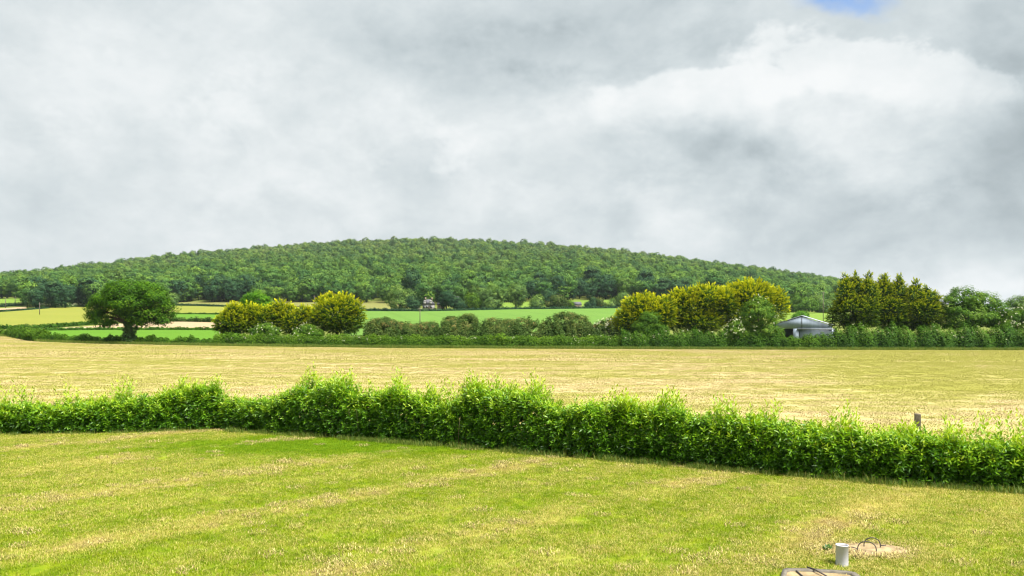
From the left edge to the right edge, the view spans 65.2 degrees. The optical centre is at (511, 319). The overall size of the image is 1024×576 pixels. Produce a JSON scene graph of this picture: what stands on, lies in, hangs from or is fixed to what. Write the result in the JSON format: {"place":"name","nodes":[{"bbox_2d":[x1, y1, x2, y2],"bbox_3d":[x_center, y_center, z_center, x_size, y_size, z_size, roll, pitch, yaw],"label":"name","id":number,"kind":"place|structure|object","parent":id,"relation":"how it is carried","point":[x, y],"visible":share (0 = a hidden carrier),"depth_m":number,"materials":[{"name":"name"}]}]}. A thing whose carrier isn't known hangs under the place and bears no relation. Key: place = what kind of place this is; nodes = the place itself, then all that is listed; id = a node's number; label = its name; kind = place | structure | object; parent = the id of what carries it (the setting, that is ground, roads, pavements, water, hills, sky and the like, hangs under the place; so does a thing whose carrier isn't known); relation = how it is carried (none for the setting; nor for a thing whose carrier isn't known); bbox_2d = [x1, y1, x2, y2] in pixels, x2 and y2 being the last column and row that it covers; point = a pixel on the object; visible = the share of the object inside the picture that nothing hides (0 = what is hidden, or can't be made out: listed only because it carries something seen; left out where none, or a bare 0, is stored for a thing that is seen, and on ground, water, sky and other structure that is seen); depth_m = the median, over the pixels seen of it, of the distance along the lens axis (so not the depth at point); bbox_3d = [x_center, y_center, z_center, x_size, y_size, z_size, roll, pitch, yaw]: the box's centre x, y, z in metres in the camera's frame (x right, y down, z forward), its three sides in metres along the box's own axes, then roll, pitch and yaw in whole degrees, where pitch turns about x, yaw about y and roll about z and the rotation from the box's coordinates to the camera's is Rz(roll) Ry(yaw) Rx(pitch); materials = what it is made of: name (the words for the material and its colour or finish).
{"place":"outdoors","nodes":[
{"label":"outdoors","id":0,"kind":"place"},
{"bbox_2d":[0,306,232,325],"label":"golden field","id":1,"kind":"structure","parent":0,"point":[54,315],"depth_m":385.76,"materials":[{"name":"yellow plant"}]},
{"bbox_2d":[52,322,219,328],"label":"bare field","id":2,"kind":"structure","parent":0,"point":[191,324],"depth_m":279.88,"materials":[{"name":"beige soil"}]},
{"bbox_2d":[37,330,239,339],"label":"green meadow","id":3,"kind":"structure","parent":0,"point":[199,334],"depth_m":217.18,"materials":[{"name":"green plant"}]},
{"bbox_2d":[174,314,220,318],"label":"green field","id":4,"kind":"structure","parent":0,"point":[187,316],"depth_m":389.23,"materials":[{"name":"green plant"}]},
{"bbox_2d":[176,301,399,308],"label":"sloping field","id":5,"kind":"structure","parent":0,"point":[376,304],"depth_m":589.06,"materials":[{"name":"plant"}]},
{"bbox_2d":[344,308,633,334],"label":"green field","id":6,"kind":"structure","parent":0,"point":[594,314],"depth_m":383.97,"materials":[{"name":"green plant"}]},
{"bbox_2d":[0,429,1023,575],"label":"lawn","id":7,"kind":"structure","parent":0,"point":[43,567],"depth_m":15.65,"materials":[{"name":"green plant"}]},
{"bbox_2d":[0,373,230,433],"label":"laurel hedge","id":8,"kind":"object","parent":7,"relation":"on","point":[195,404],"visible":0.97,"depth_m":28.49,"materials":[{"name":"green plant"}]},
{"bbox_2d":[218,362,1023,489],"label":"laurel hedge","id":9,"kind":"object","parent":7,"relation":"on","point":[664,431],"visible":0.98,"depth_m":22.65,"materials":[{"name":"green plant"}]},
{"bbox_2d":[781,566,859,575],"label":"drain cover","id":10,"kind":"object","parent":7,"relation":"on","point":[808,571],"visible":1,"depth_m":12.53,"materials":[{"name":"concrete"}]},
{"bbox_2d":[835,543,848,566],"bbox_3d":[5.383,3.857,13.050,0.202,0.385,0.202,0,0,0],"label":"vent pipe","id":11,"kind":"object","parent":7,"relation":"on","point":[842,554],"visible":0.84,"depth_m":12.97,"materials":[{"name":"white plastic"}]},
{"bbox_2d":[835,537,908,556],"bbox_3d":[6.244,3.915,13.894,1.339,0.229,0.832,0,0,0],"label":"bare soil patch","id":12,"kind":"object","parent":7,"relation":"on","point":[871,547],"visible":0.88,"depth_m":13.90,"materials":[{"name":"soil"}]},
{"bbox_2d":[0,336,1023,485],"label":"mown field","id":13,"kind":"structure","parent":0,"point":[870,394],"depth_m":53.70,"materials":[{"name":"beige plant"}]},
{"bbox_2d":[0,294,1023,486],"bbox_3d":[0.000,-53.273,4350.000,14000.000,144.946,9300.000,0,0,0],"label":"ground","id":14,"kind":"structure","parent":0,"point":[582,297],"depth_m":494.86,"materials":[{"name":"green plant"}]},
{"bbox_2d":[27,287,44,307],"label":"tree","id":15,"kind":"object","parent":14,"relation":"on","point":[37,300],"visible":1,"depth_m":486.14,"materials":[{"name":"green plant"}]},
{"bbox_2d":[20,275,52,302],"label":"tree","id":16,"kind":"object","parent":14,"relation":"on","point":[36,279],"visible":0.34,"depth_m":514.85,"materials":[{"name":"green plant"}]},
{"bbox_2d":[0,320,97,328],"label":"field hedge","id":17,"kind":"object","parent":14,"relation":"on","point":[48,325],"visible":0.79,"depth_m":253.39,"materials":[{"name":"green plant"}]},
{"bbox_2d":[44,279,64,307],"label":"tree","id":18,"kind":"object","parent":14,"relation":"on","point":[50,290],"visible":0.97,"depth_m":492.19,"materials":[{"name":"green plant"}]},
{"bbox_2d":[76,275,101,305],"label":"tree","id":19,"kind":"object","parent":14,"relation":"on","point":[89,280],"visible":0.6,"depth_m":517.02,"materials":[{"name":"green plant"}]},
{"bbox_2d":[31,326,213,330],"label":"field hedge","id":20,"kind":"object","parent":14,"relation":"on","point":[121,328],"visible":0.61,"depth_m":240.09,"materials":[{"name":"green plant"}]},
{"bbox_2d":[44,332,215,343],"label":"field hedge","id":21,"kind":"object","parent":14,"relation":"on","point":[112,338],"visible":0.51,"depth_m":152.94,"materials":[{"name":"green plant"}]},
{"bbox_2d":[80,277,181,342],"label":"oak tree","id":22,"kind":"object","parent":14,"relation":"on","point":[129,315],"visible":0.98,"depth_m":151.31,"materials":[{"name":"green plant"}]},
{"bbox_2d":[168,279,193,301],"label":"tree","id":23,"kind":"object","parent":14,"relation":"on","point":[176,288],"visible":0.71,"depth_m":608.08,"materials":[{"name":"green plant"}]},
{"bbox_2d":[179,274,197,301],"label":"tree","id":24,"kind":"object","parent":14,"relation":"on","point":[191,290],"visible":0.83,"depth_m":612.91,"materials":[{"name":"green plant"}]},
{"bbox_2d":[171,316,218,321],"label":"field hedge","id":25,"kind":"object","parent":14,"relation":"on","point":[193,319],"visible":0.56,"depth_m":317.17,"materials":[{"name":"green plant"}]},
{"bbox_2d":[211,301,252,336],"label":"golden conifer","id":26,"kind":"object","parent":14,"relation":"on","point":[229,321],"visible":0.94,"depth_m":156.91,"materials":[{"name":"yellow plant"}]},
{"bbox_2d":[233,274,258,299],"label":"tree","id":27,"kind":"object","parent":14,"relation":"on","point":[250,282],"visible":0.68,"depth_m":613.49,"materials":[{"name":"green plant"}]},
{"bbox_2d":[238,290,274,314],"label":"broadleaf tree","id":28,"kind":"object","parent":14,"relation":"on","point":[252,296],"visible":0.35,"depth_m":170.31,"materials":[{"name":"green plant"}]},
{"bbox_2d":[237,298,288,333],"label":"golden conifer","id":29,"kind":"object","parent":14,"relation":"on","point":[261,312],"visible":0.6,"depth_m":158.85,"materials":[{"name":"yellow plant"}]},
{"bbox_2d":[246,321,281,338],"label":"elder bush","id":30,"kind":"object","parent":14,"relation":"on","point":[267,327],"visible":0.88,"depth_m":151.99,"materials":[{"name":"green plant"}]},
{"bbox_2d":[268,286,283,300],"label":"tree","id":31,"kind":"object","parent":14,"relation":"on","point":[274,294],"visible":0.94,"depth_m":599.66,"materials":[{"name":"green plant"}]},
{"bbox_2d":[265,300,318,335],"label":"golden conifer","id":32,"kind":"object","parent":14,"relation":"on","point":[291,318],"visible":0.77,"depth_m":158.45,"materials":[{"name":"yellow plant"}]},
{"bbox_2d":[284,283,299,300],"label":"tree","id":33,"kind":"object","parent":14,"relation":"on","point":[289,293],"visible":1,"depth_m":595.07,"materials":[{"name":"green plant"}]},
{"bbox_2d":[297,277,316,301],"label":"tree","id":34,"kind":"object","parent":14,"relation":"on","point":[306,294],"visible":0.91,"depth_m":596.84,"materials":[{"name":"green plant"}]},
{"bbox_2d":[290,322,324,337],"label":"elder bush","id":35,"kind":"object","parent":14,"relation":"on","point":[311,329],"visible":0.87,"depth_m":152.06,"materials":[{"name":"green plant"}]},
{"bbox_2d":[318,278,341,294],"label":"tree","id":36,"kind":"object","parent":14,"relation":"on","point":[325,289],"visible":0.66,"depth_m":596.01,"materials":[{"name":"green plant"}]},
{"bbox_2d":[304,291,368,337],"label":"golden conifer","id":37,"kind":"object","parent":14,"relation":"on","point":[346,315],"visible":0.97,"depth_m":155.33,"materials":[{"name":"yellow plant"}]},
{"bbox_2d":[357,285,374,301],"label":"tree","id":38,"kind":"object","parent":14,"relation":"on","point":[370,294],"visible":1,"depth_m":592.50,"materials":[{"name":"green plant"}]},
{"bbox_2d":[364,316,402,334],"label":"hawthorn shrub","id":39,"kind":"object","parent":14,"relation":"on","point":[388,322],"visible":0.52,"depth_m":161.28,"materials":[{"name":"green plant"}]},
{"bbox_2d":[385,283,416,309],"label":"broadleaf tree","id":40,"kind":"object","parent":14,"relation":"on","point":[399,291],"visible":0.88,"depth_m":454.29,"materials":[{"name":"green plant"}]},
{"bbox_2d":[399,267,422,298],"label":"tree","id":41,"kind":"object","parent":14,"relation":"on","point":[407,280],"visible":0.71,"depth_m":544.62,"materials":[{"name":"green plant"}]},
{"bbox_2d":[403,294,421,309],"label":"broadleaf tree","id":42,"kind":"object","parent":14,"relation":"on","point":[415,304],"visible":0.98,"depth_m":451.44,"materials":[{"name":"green plant"}]},
{"bbox_2d":[212,332,622,348],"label":"field hedge","id":43,"kind":"object","parent":14,"relation":"on","point":[331,339],"visible":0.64,"depth_m":150.74,"materials":[{"name":"green plant"}]},
{"bbox_2d":[415,321,439,336],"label":"hawthorn shrub","id":44,"kind":"object","parent":14,"relation":"on","point":[425,327],"visible":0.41,"depth_m":163.05,"materials":[{"name":"green plant"}]},
{"bbox_2d":[436,289,456,307],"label":"broadleaf tree","id":45,"kind":"object","parent":14,"relation":"on","point":[446,298],"visible":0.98,"depth_m":447.29,"materials":[{"name":"green plant"}]},
{"bbox_2d":[437,279,460,295],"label":"tree","id":46,"kind":"object","parent":14,"relation":"on","point":[447,285],"visible":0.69,"depth_m":543.72,"materials":[{"name":"green plant"}]},
{"bbox_2d":[440,312,480,333],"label":"hawthorn shrub","id":47,"kind":"object","parent":14,"relation":"on","point":[458,322],"visible":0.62,"depth_m":161.57,"materials":[{"name":"green plant"}]},
{"bbox_2d":[456,270,479,295],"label":"tree","id":48,"kind":"object","parent":14,"relation":"on","point":[468,277],"visible":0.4,"depth_m":564.53,"materials":[{"name":"green plant"}]},
{"bbox_2d":[464,292,483,308],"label":"broadleaf tree","id":49,"kind":"object","parent":14,"relation":"on","point":[470,302],"visible":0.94,"depth_m":451.55,"materials":[{"name":"green plant"}]},
{"bbox_2d":[363,305,619,310],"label":"field hedge","id":50,"kind":"object","parent":14,"relation":"on","point":[473,308],"visible":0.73,"depth_m":446.85,"materials":[{"name":"green plant"}]},
{"bbox_2d":[362,318,623,342],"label":"hawthorn hedge","id":51,"kind":"object","parent":14,"relation":"on","point":[540,333],"visible":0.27,"depth_m":157.04,"materials":[{"name":"green plant"}]},
{"bbox_2d":[480,283,506,307],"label":"broadleaf tree","id":52,"kind":"object","parent":14,"relation":"on","point":[492,301],"visible":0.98,"depth_m":451.89,"materials":[{"name":"green plant"}]},
{"bbox_2d":[481,315,539,334],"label":"hawthorn shrub","id":53,"kind":"object","parent":14,"relation":"on","point":[528,321],"visible":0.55,"depth_m":162.73,"materials":[{"name":"green plant"}]},
{"bbox_2d":[504,283,529,308],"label":"broadleaf tree","id":54,"kind":"object","parent":14,"relation":"on","point":[516,294],"visible":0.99,"depth_m":461.56,"materials":[{"name":"green plant"}]},
{"bbox_2d":[523,279,545,297],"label":"tree","id":55,"kind":"object","parent":14,"relation":"on","point":[530,291],"visible":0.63,"depth_m":593.16,"materials":[{"name":"green plant"}]},
{"bbox_2d":[527,294,544,307],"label":"broadleaf tree","id":56,"kind":"object","parent":14,"relation":"on","point":[536,301],"visible":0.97,"depth_m":465.80,"materials":[{"name":"green plant"}]},
{"bbox_2d":[546,274,568,295],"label":"tree","id":57,"kind":"object","parent":14,"relation":"on","point":[558,277],"visible":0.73,"depth_m":595.10,"materials":[{"name":"green plant"}]},
{"bbox_2d":[544,294,571,307],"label":"broadleaf tree","id":58,"kind":"object","parent":14,"relation":"on","point":[556,301],"visible":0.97,"depth_m":464.56,"materials":[{"name":"green plant"}]},
{"bbox_2d":[548,271,575,298],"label":"tree","id":59,"kind":"object","parent":14,"relation":"on","point":[566,276],"visible":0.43,"depth_m":601.10,"materials":[{"name":"green plant"}]},
{"bbox_2d":[535,310,593,334],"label":"hawthorn shrub","id":60,"kind":"object","parent":14,"relation":"on","point":[570,318],"visible":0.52,"depth_m":162.60,"materials":[{"name":"green plant"}]},
{"bbox_2d":[589,274,608,297],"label":"tree","id":61,"kind":"object","parent":14,"relation":"on","point":[598,288],"visible":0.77,"depth_m":615.57,"materials":[{"name":"green plant"}]},
{"bbox_2d":[586,316,615,336],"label":"hawthorn shrub","id":62,"kind":"object","parent":14,"relation":"on","point":[605,324],"visible":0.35,"depth_m":161.28,"materials":[{"name":"green plant"}]},
{"bbox_2d":[595,273,616,299],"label":"tree","id":63,"kind":"object","parent":14,"relation":"on","point":[612,282],"visible":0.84,"depth_m":617.61,"materials":[{"name":"green plant"}]},
{"bbox_2d":[607,292,630,306],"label":"broadleaf tree","id":64,"kind":"object","parent":14,"relation":"on","point":[616,300],"visible":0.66,"depth_m":479.23,"materials":[{"name":"green plant"}]},
{"bbox_2d":[608,289,679,334],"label":"golden conifer","id":65,"kind":"object","parent":14,"relation":"on","point":[637,305],"visible":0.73,"depth_m":156.54,"materials":[{"name":"yellow plant"}]},
{"bbox_2d":[630,310,669,334],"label":"shrub","id":66,"kind":"object","parent":14,"relation":"on","point":[652,322],"visible":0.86,"depth_m":151.69,"materials":[{"name":"green plant"}]},
{"bbox_2d":[620,327,779,349],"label":"field hedge","id":67,"kind":"object","parent":14,"relation":"on","point":[682,339],"visible":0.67,"depth_m":150.32,"materials":[{"name":"green plant"}]},
{"bbox_2d":[660,282,740,336],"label":"golden conifer","id":68,"kind":"object","parent":14,"relation":"on","point":[707,312],"visible":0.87,"depth_m":158.14,"materials":[{"name":"yellow plant"}]},
{"bbox_2d":[719,319,744,339],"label":"elder bush","id":69,"kind":"object","parent":14,"relation":"on","point":[732,331],"visible":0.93,"depth_m":150.35,"materials":[{"name":"green plant"}]},
{"bbox_2d":[717,275,792,328],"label":"golden conifer","id":70,"kind":"object","parent":14,"relation":"on","point":[746,290],"visible":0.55,"depth_m":160.26,"materials":[{"name":"yellow plant"}]},
{"bbox_2d":[725,294,784,339],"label":"elder bush","id":71,"kind":"object","parent":14,"relation":"on","point":[759,312],"visible":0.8,"depth_m":151.27,"materials":[{"name":"green plant"}]},
{"bbox_2d":[789,282,810,306],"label":"tree","id":72,"kind":"object","parent":14,"relation":"on","point":[797,287],"visible":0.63,"depth_m":537.52,"materials":[{"name":"green plant"}]},
{"bbox_2d":[783,296,820,312],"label":"broadleaf tree","id":73,"kind":"object","parent":14,"relation":"on","point":[800,307],"visible":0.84,"depth_m":501.75,"materials":[{"name":"green plant"}]},
{"bbox_2d":[776,315,834,338],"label":"barn","id":74,"kind":"structure","parent":14,"relation":"on","point":[800,326],"depth_m":172.01,"materials":[{"name":"metal"}]},
{"bbox_2d":[799,329,833,338],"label":"sliding door","id":75,"kind":"structure","parent":74,"relation":"in","point":[802,332],"depth_m":171.40,"materials":[{"name":"grey metal"}]},
{"bbox_2d":[776,327,838,347],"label":"field hedge","id":76,"kind":"object","parent":14,"relation":"on","point":[822,340],"visible":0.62,"depth_m":150.55,"materials":[{"name":"green plant"}]},
{"bbox_2d":[809,294,832,312],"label":"broadleaf tree","id":77,"kind":"object","parent":14,"relation":"on","point":[820,299],"visible":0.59,"depth_m":523.78,"materials":[{"name":"green plant"}]},
{"bbox_2d":[824,270,883,330],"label":"spired conifer","id":78,"kind":"object","parent":14,"relation":"on","point":[858,301],"visible":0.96,"depth_m":156.65,"materials":[{"name":"green plant"}]},
{"bbox_2d":[869,272,916,330],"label":"spired conifer","id":79,"kind":"object","parent":14,"relation":"on","point":[890,303],"visible":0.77,"depth_m":158.66,"materials":[{"name":"green plant"}]},
{"bbox_2d":[897,277,946,332],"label":"spired conifer","id":80,"kind":"object","parent":14,"relation":"on","point":[926,315],"visible":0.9,"depth_m":157.34,"materials":[{"name":"green plant"}]},
{"bbox_2d":[833,321,1023,348],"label":"field hedge","id":81,"kind":"object","parent":14,"relation":"on","point":[928,338],"visible":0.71,"depth_m":150.68,"materials":[{"name":"green plant"}]},
{"bbox_2d":[937,285,1012,332],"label":"broadleaf tree","id":82,"kind":"object","parent":14,"relation":"on","point":[966,307],"visible":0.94,"depth_m":156.22,"materials":[{"name":"green plant"}]},
{"bbox_2d":[997,303,1023,333],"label":"elder bush","id":83,"kind":"object","parent":14,"relation":"on","point":[1017,317],"visible":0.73,"depth_m":154.74,"materials":[{"name":"green plant"}]},
{"bbox_2d":[1005,294,1023,322],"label":"broadleaf tree","id":84,"kind":"object","parent":14,"relation":"on","point":[1019,301],"visible":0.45,"depth_m":214.45,"materials":[{"name":"green plant"}]},
{"bbox_2d":[0,0,1023,310],"label":"sky","id":85,"kind":"structure","parent":0,"point":[819,137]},
{"bbox_2d":[490,300,615,307],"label":"meadow slope","id":86,"kind":"structure","parent":0,"point":[510,305],"depth_m":551.10,"materials":[{"name":"plant"}]},
{"bbox_2d":[775,312,845,320],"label":"lime field","id":87,"kind":"structure","parent":0,"point":[816,315],"depth_m":434.57,"materials":[{"name":"plant"}]},
{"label":"verge","id":88,"kind":"structure","parent":0,"visible":0},
{"bbox_2d":[0,325,51,340],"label":"field hedge","id":89,"kind":"object","parent":88,"relation":"on","point":[14,332],"visible":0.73,"depth_m":166.85,"materials":[{"name":"green plant"}]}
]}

